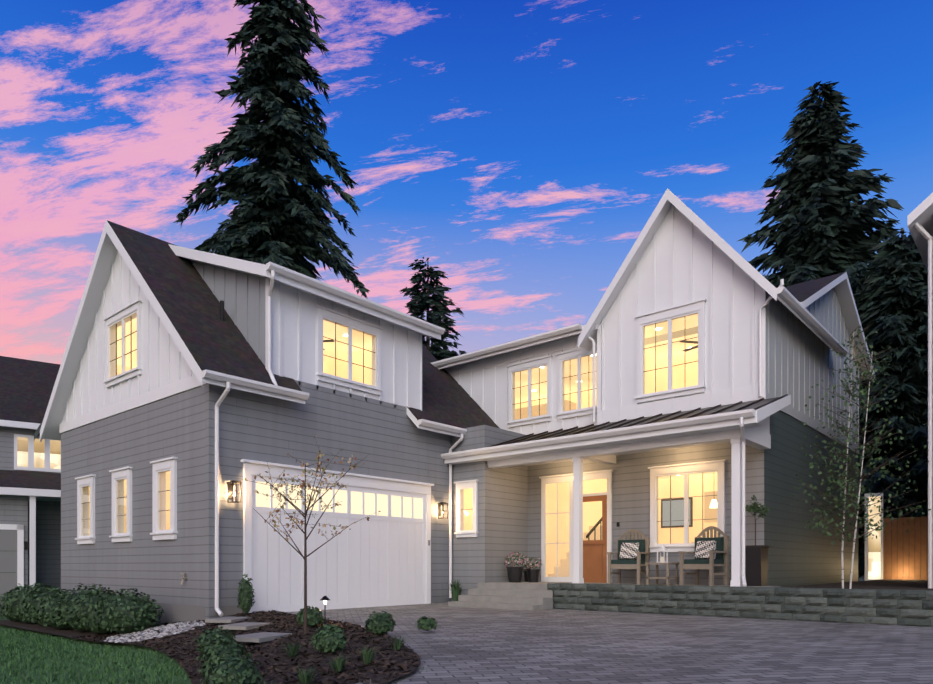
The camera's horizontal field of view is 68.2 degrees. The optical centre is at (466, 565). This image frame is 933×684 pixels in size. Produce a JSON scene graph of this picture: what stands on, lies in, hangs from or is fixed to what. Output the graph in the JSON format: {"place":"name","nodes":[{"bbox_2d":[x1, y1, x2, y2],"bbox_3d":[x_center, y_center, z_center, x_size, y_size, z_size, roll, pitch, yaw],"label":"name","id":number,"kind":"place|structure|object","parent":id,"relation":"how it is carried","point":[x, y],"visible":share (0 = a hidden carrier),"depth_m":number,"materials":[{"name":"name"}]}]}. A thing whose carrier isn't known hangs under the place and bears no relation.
{"place":"outdoors","nodes":[
{"label":"outdoors","id":0,"kind":"place"},
{"bbox_2d":[0,614,426,683],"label":"lawn","id":1,"kind":"structure","parent":0,"point":[148,650],"depth_m":9.02,"materials":[{"name":"green plant"}]},
{"bbox_2d":[0,610,420,683],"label":"mulch bed","id":2,"kind":"object","parent":1,"relation":"on","point":[72,633],"visible":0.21,"depth_m":7.16,"materials":[{"name":"brown plant"}]},
{"bbox_2d":[0,587,22,621],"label":"boxwood shrub","id":3,"kind":"object","parent":2,"relation":"on","point":[3,599],"visible":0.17,"depth_m":15.25,"materials":[{"name":"green plant"}]},
{"bbox_2d":[1,582,55,623],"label":"boxwood shrub","id":4,"kind":"object","parent":2,"relation":"on","point":[15,602],"visible":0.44,"depth_m":14.62,"materials":[{"name":"green plant"}]},
{"bbox_2d":[19,585,70,626],"bbox_3d":[-8.659,0.826,14.356,1.209,0.883,1.124,0,0,41],"label":"boxwood shrub","id":5,"kind":"object","parent":2,"relation":"on","point":[35,600],"visible":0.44,"depth_m":14.05,"materials":[{"name":"green plant"}]},
{"bbox_2d":[32,589,76,629],"bbox_3d":[-7.958,0.862,13.688,1.163,0.818,1.165,0,0,41],"label":"boxwood shrub","id":6,"kind":"object","parent":2,"relation":"on","point":[47,612],"visible":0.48,"depth_m":13.36,"materials":[{"name":"green plant"}]},
{"bbox_2d":[54,583,112,631],"bbox_3d":[-7.216,0.788,13.108,1.167,0.948,1.145,0,0,41],"label":"boxwood shrub","id":7,"kind":"object","parent":2,"relation":"on","point":[67,609],"visible":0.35,"depth_m":12.84,"materials":[{"name":"green plant"}]},
{"bbox_2d":[70,585,124,633],"bbox_3d":[-6.563,0.791,12.506,1.228,0.906,1.134,0,0,41],"label":"boxwood shrub","id":8,"kind":"object","parent":2,"relation":"on","point":[85,616],"visible":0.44,"depth_m":12.16,"materials":[{"name":"green plant"}]},
{"bbox_2d":[93,588,163,633],"bbox_3d":[-5.866,0.775,11.920,1.194,0.823,1.103,0,0,41],"label":"boxwood shrub","id":9,"kind":"object","parent":2,"relation":"on","point":[131,612],"visible":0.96,"depth_m":11.64,"materials":[{"name":"green plant"}]},
{"bbox_2d":[104,620,205,642],"bbox_3d":[-5.047,1.055,11.167,2.350,0.314,1.292,0,0,41],"label":"gravel patch","id":10,"kind":"object","parent":2,"relation":"on","point":[164,632],"visible":0.9,"depth_m":11.04,"materials":[{"name":"grey gravel"}]},
{"bbox_2d":[194,626,235,653],"bbox_3d":[-2.695,0.815,7.433,0.424,0.330,0.424,0,0,41],"label":"shrub","id":11,"kind":"object","parent":2,"relation":"on","point":[207,638],"visible":0.62,"depth_m":7.33,"materials":[{"name":"green plant"}]},
{"bbox_2d":[196,638,250,677],"bbox_3d":[-2.089,0.809,5.954,0.474,0.373,0.455,0,0,41],"label":"shrub","id":12,"kind":"object","parent":2,"relation":"on","point":[218,651],"visible":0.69,"depth_m":5.86,"materials":[{"name":"green plant"}]},
{"bbox_2d":[200,653,263,683],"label":"shrub","id":13,"kind":"object","parent":2,"relation":"on","point":[232,671],"visible":1,"depth_m":4.95,"materials":[{"name":"green plant"}]},
{"bbox_2d":[237,574,254,613],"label":"columnar shrub","id":14,"kind":"object","parent":2,"relation":"on","point":[245,599],"visible":1,"depth_m":11.48,"materials":[{"name":"green plant"}]},
{"bbox_2d":[205,616,292,642],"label":"stepping stones","id":15,"kind":"object","parent":2,"relation":"on","point":[261,637],"visible":0.77,"depth_m":9.14,"materials":[{"name":"stone"}]},
{"bbox_2d":[296,606,323,626],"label":"shrub","id":16,"kind":"object","parent":2,"relation":"on","point":[314,617],"visible":0.92,"depth_m":8.99,"materials":[{"name":"green plant"}]},
{"bbox_2d":[320,596,329,623],"bbox_3d":[-1.913,0.623,9.316,0.150,0.440,0.143,0,0,41],"label":"path light","id":17,"kind":"object","parent":2,"relation":"on","point":[324,598],"visible":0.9,"depth_m":9.31,"materials":[{"name":"black metal"}]},
{"bbox_2d":[310,624,346,652],"bbox_3d":[-1.286,0.686,6.477,0.350,0.285,0.358,0,0,41],"label":"shrub","id":18,"kind":"object","parent":2,"relation":"on","point":[328,639],"visible":0.98,"depth_m":6.39,"materials":[{"name":"green plant"}]},
{"bbox_2d":[252,634,406,683],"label":"grass tufts","id":19,"kind":"object","parent":2,"relation":"on","point":[305,677],"visible":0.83,"depth_m":5.73,"materials":[{"name":"green plant"}]},
{"bbox_2d":[365,611,395,634],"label":"shrub","id":20,"kind":"object","parent":2,"relation":"on","point":[378,623],"visible":1,"depth_m":7.97,"materials":[{"name":"green plant"}]},
{"bbox_2d":[236,436,380,633],"bbox_3d":[-1.849,-0.366,8.302,1.517,2.539,1.293,0,0,3],"label":"young maple tree","id":21,"kind":"object","parent":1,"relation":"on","point":[318,463],"visible":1,"depth_m":8.22,"materials":[{"name":"brown plant"}]},
{"bbox_2d":[447,578,463,600],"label":"grass plant","id":22,"kind":"object","parent":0,"point":[455,588],"depth_m":15.38,"materials":[{"name":"green plant"}]},
{"bbox_2d":[0,0,932,364],"label":"sky","id":23,"kind":"structure","parent":0,"point":[523,149],"materials":[{"name":"blue"}]},
{"bbox_2d":[287,602,932,683],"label":"driveway pavers","id":24,"kind":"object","parent":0,"point":[465,645],"visible":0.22,"depth_m":7.04,"materials":[{"name":"grey stone"}]},
{"bbox_2d":[355,664,420,683],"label":"edging","id":25,"kind":"object","parent":24,"relation":"on","point":[407,675],"visible":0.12,"depth_m":5.16,"materials":[{"name":"grey stone"}]},
{"bbox_2d":[417,616,437,630],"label":"shrub","id":26,"kind":"object","parent":24,"relation":"on","point":[426,623],"visible":1,"depth_m":8.56,"materials":[{"name":"green plant"}]},
{"bbox_2d":[547,583,932,626],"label":"stone retaining wall","id":27,"kind":"structure","parent":24,"relation":"on","point":[886,607],"depth_m":10.99,"materials":[{"name":"grey stone"}]},
{"bbox_2d":[788,579,932,589],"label":"raised bed ground","id":28,"kind":"structure","parent":0,"point":[900,584],"depth_m":13.84,"materials":[{"name":"brown soil"}]},
{"bbox_2d":[791,317,902,588],"bbox_3d":[6.234,-1.787,11.438,1.935,4.562,1.381,0,0,-15],"label":"birch tree","id":29,"kind":"object","parent":28,"relation":"on","point":[842,459],"visible":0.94,"depth_m":11.49,"materials":[{"name":"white plant"}]},
{"bbox_2d":[790,345,930,588],"bbox_3d":[6.527,-1.549,11.373,2.046,4.088,1.686,0,0,-5],"label":"birch tree","id":30,"kind":"object","parent":28,"relation":"on","point":[860,486],"visible":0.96,"depth_m":11.33,"materials":[{"name":"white plant"}]},
{"bbox_2d":[865,493,882,580],"bbox_3d":[12.091,-0.857,20.448,0.480,2.600,0.045,0,0,41],"label":"lit side door","id":31,"kind":"structure","parent":28,"relation":"on","point":[874,558],"depth_m":20.42,"materials":[{"name":"white"}]},
{"bbox_2d":[853,228,927,580],"bbox_3d":[15.086,-5.261,23.638,8.209,12.808,8.264,0,0,41],"label":"cedar tree","id":32,"kind":"object","parent":28,"relation":"on","point":[893,296],"visible":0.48,"depth_m":22.89,"materials":[{"name":"green plant"}]},
{"bbox_2d":[883,517,927,579],"bbox_3d":[13.167,-0.482,19.613,2.800,1.850,0.060,0,0,41],"label":"wooden fence","id":33,"kind":"object","parent":28,"relation":"on","point":[910,554],"visible":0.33,"depth_m":19.94,"materials":[{"name":"brown wood"}]},
{"label":"ground","id":34,"kind":"structure","parent":0,"visible":0},
{"bbox_2d":[0,356,60,613],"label":"neighbour house","id":35,"kind":"structure","parent":34,"relation":"on","point":[30,508],"depth_m":20.58,"materials":[{"name":"grey"}]},
{"bbox_2d":[173,0,369,298],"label":"fir tree","id":36,"kind":"object","parent":34,"relation":"on","point":[278,216],"visible":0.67,"depth_m":33.02,"materials":[{"name":"green plant"}]},
{"bbox_2d":[399,257,466,360],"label":"pine tree","id":37,"kind":"object","parent":34,"relation":"on","point":[420,303],"visible":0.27,"depth_m":44.72,"materials":[{"name":"green plant"}]},
{"bbox_2d":[40,188,874,623],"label":"house","id":38,"kind":"structure","parent":34,"relation":"on","point":[216,390],"depth_m":13.96,"materials":[{"name":"grey"}]},
{"bbox_2d":[227,480,241,502],"bbox_3d":[-3.961,-1.262,11.726,0.210,0.370,0.180,0,0,41],"label":"wall lantern","id":39,"kind":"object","parent":38,"relation":"attached to","point":[230,494],"depth_m":11.71,"materials":[{"name":"black metal"}]},
{"bbox_2d":[89,314,716,576],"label":"house interiors","id":40,"kind":"object","parent":38,"relation":"in","point":[687,378],"depth_m":17.64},
{"bbox_2d":[437,502,448,518],"bbox_3d":[-0.546,-1.262,15.674,0.210,0.370,0.180,0,0,41],"label":"wall lantern","id":41,"kind":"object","parent":38,"relation":"attached to","point":[440,504],"depth_m":15.66,"materials":[{"name":"black metal"}]},
{"bbox_2d":[506,567,523,582],"bbox_3d":[1.099,0.193,15.626,0.404,0.360,0.394,0,0,41],"label":"planter pot","id":42,"kind":"object","parent":38,"relation":"on","point":[514,574],"visible":1,"depth_m":15.49,"materials":[{"name":"black plastic"}]},
{"bbox_2d":[504,552,526,566],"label":"pot plant","id":43,"kind":"object","parent":42,"relation":"on","point":[516,560],"visible":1,"depth_m":15.54,"materials":[{"name":"pink plant"}]},
{"bbox_2d":[523,571,527,581],"bbox_3d":[1.483,0.248,16.193,0.304,0.250,0.296,0,0,41],"label":"planter pot","id":44,"kind":"object","parent":38,"relation":"on","point":[525,576],"visible":0.35,"depth_m":16.11,"materials":[{"name":"black plastic"}]},
{"bbox_2d":[526,569,540,581],"bbox_3d":[1.529,0.223,15.757,0.344,0.300,0.335,0,0,41],"label":"planter pot","id":45,"kind":"object","parent":38,"relation":"on","point":[533,575],"visible":1,"depth_m":15.64,"materials":[{"name":"black plastic"}]},
{"bbox_2d":[524,557,541,568],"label":"pot plant","id":46,"kind":"object","parent":45,"relation":"on","point":[530,563],"visible":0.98,"depth_m":15.67,"materials":[{"name":"pink plant"}]},
{"bbox_2d":[606,529,649,583],"bbox_3d":[3.361,-0.202,14.311,0.710,1.150,0.640,0,0,33],"label":"porch chair","id":47,"kind":"object","parent":38,"relation":"on","point":[630,553],"visible":0.98,"depth_m":14.31,"materials":[{"name":"brown wood"}]},
{"bbox_2d":[645,544,679,584],"bbox_3d":[3.896,-0.027,13.709,0.500,0.800,0.500,0,0,41],"label":"side table","id":48,"kind":"object","parent":38,"relation":"on","point":[663,562],"visible":1,"depth_m":13.67,"materials":[{"name":"grey wood"}]},
{"bbox_2d":[678,526,728,585],"bbox_3d":[4.569,-0.202,13.267,0.640,1.150,0.710,0,0,-41],"label":"porch chair","id":49,"kind":"object","parent":38,"relation":"on","point":[711,552],"visible":1,"depth_m":13.21,"materials":[{"name":"brown wood"}]},
{"bbox_2d":[745,545,771,585],"bbox_3d":[5.378,-0.002,12.824,0.440,0.750,0.440,0,0,41],"label":"tall planter","id":50,"kind":"object","parent":38,"relation":"on","point":[756,563],"visible":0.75,"depth_m":12.68,"materials":[{"name":"black"}]},
{"bbox_2d":[745,495,769,544],"bbox_3d":[5.339,-0.772,12.818,0.587,1.091,0.534,0,0,41],"label":"topiary tree","id":51,"kind":"object","parent":50,"relation":"on","point":[754,508],"visible":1,"depth_m":12.76,"materials":[{"name":"green plant"}]},
{"bbox_2d":[736,81,911,579],"bbox_3d":[14.362,-9.107,27.281,11.654,20.501,13.269,0,0,0],"label":"cedar tree","id":52,"kind":"object","parent":34,"relation":"on","point":[823,225],"visible":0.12,"depth_m":27.22,"materials":[{"name":"green plant"}]},
{"bbox_2d":[907,193,932,587],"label":"neighbour house","id":53,"kind":"structure","parent":34,"relation":"on","point":[920,222],"depth_m":12.01,"materials":[{"name":"grey"}]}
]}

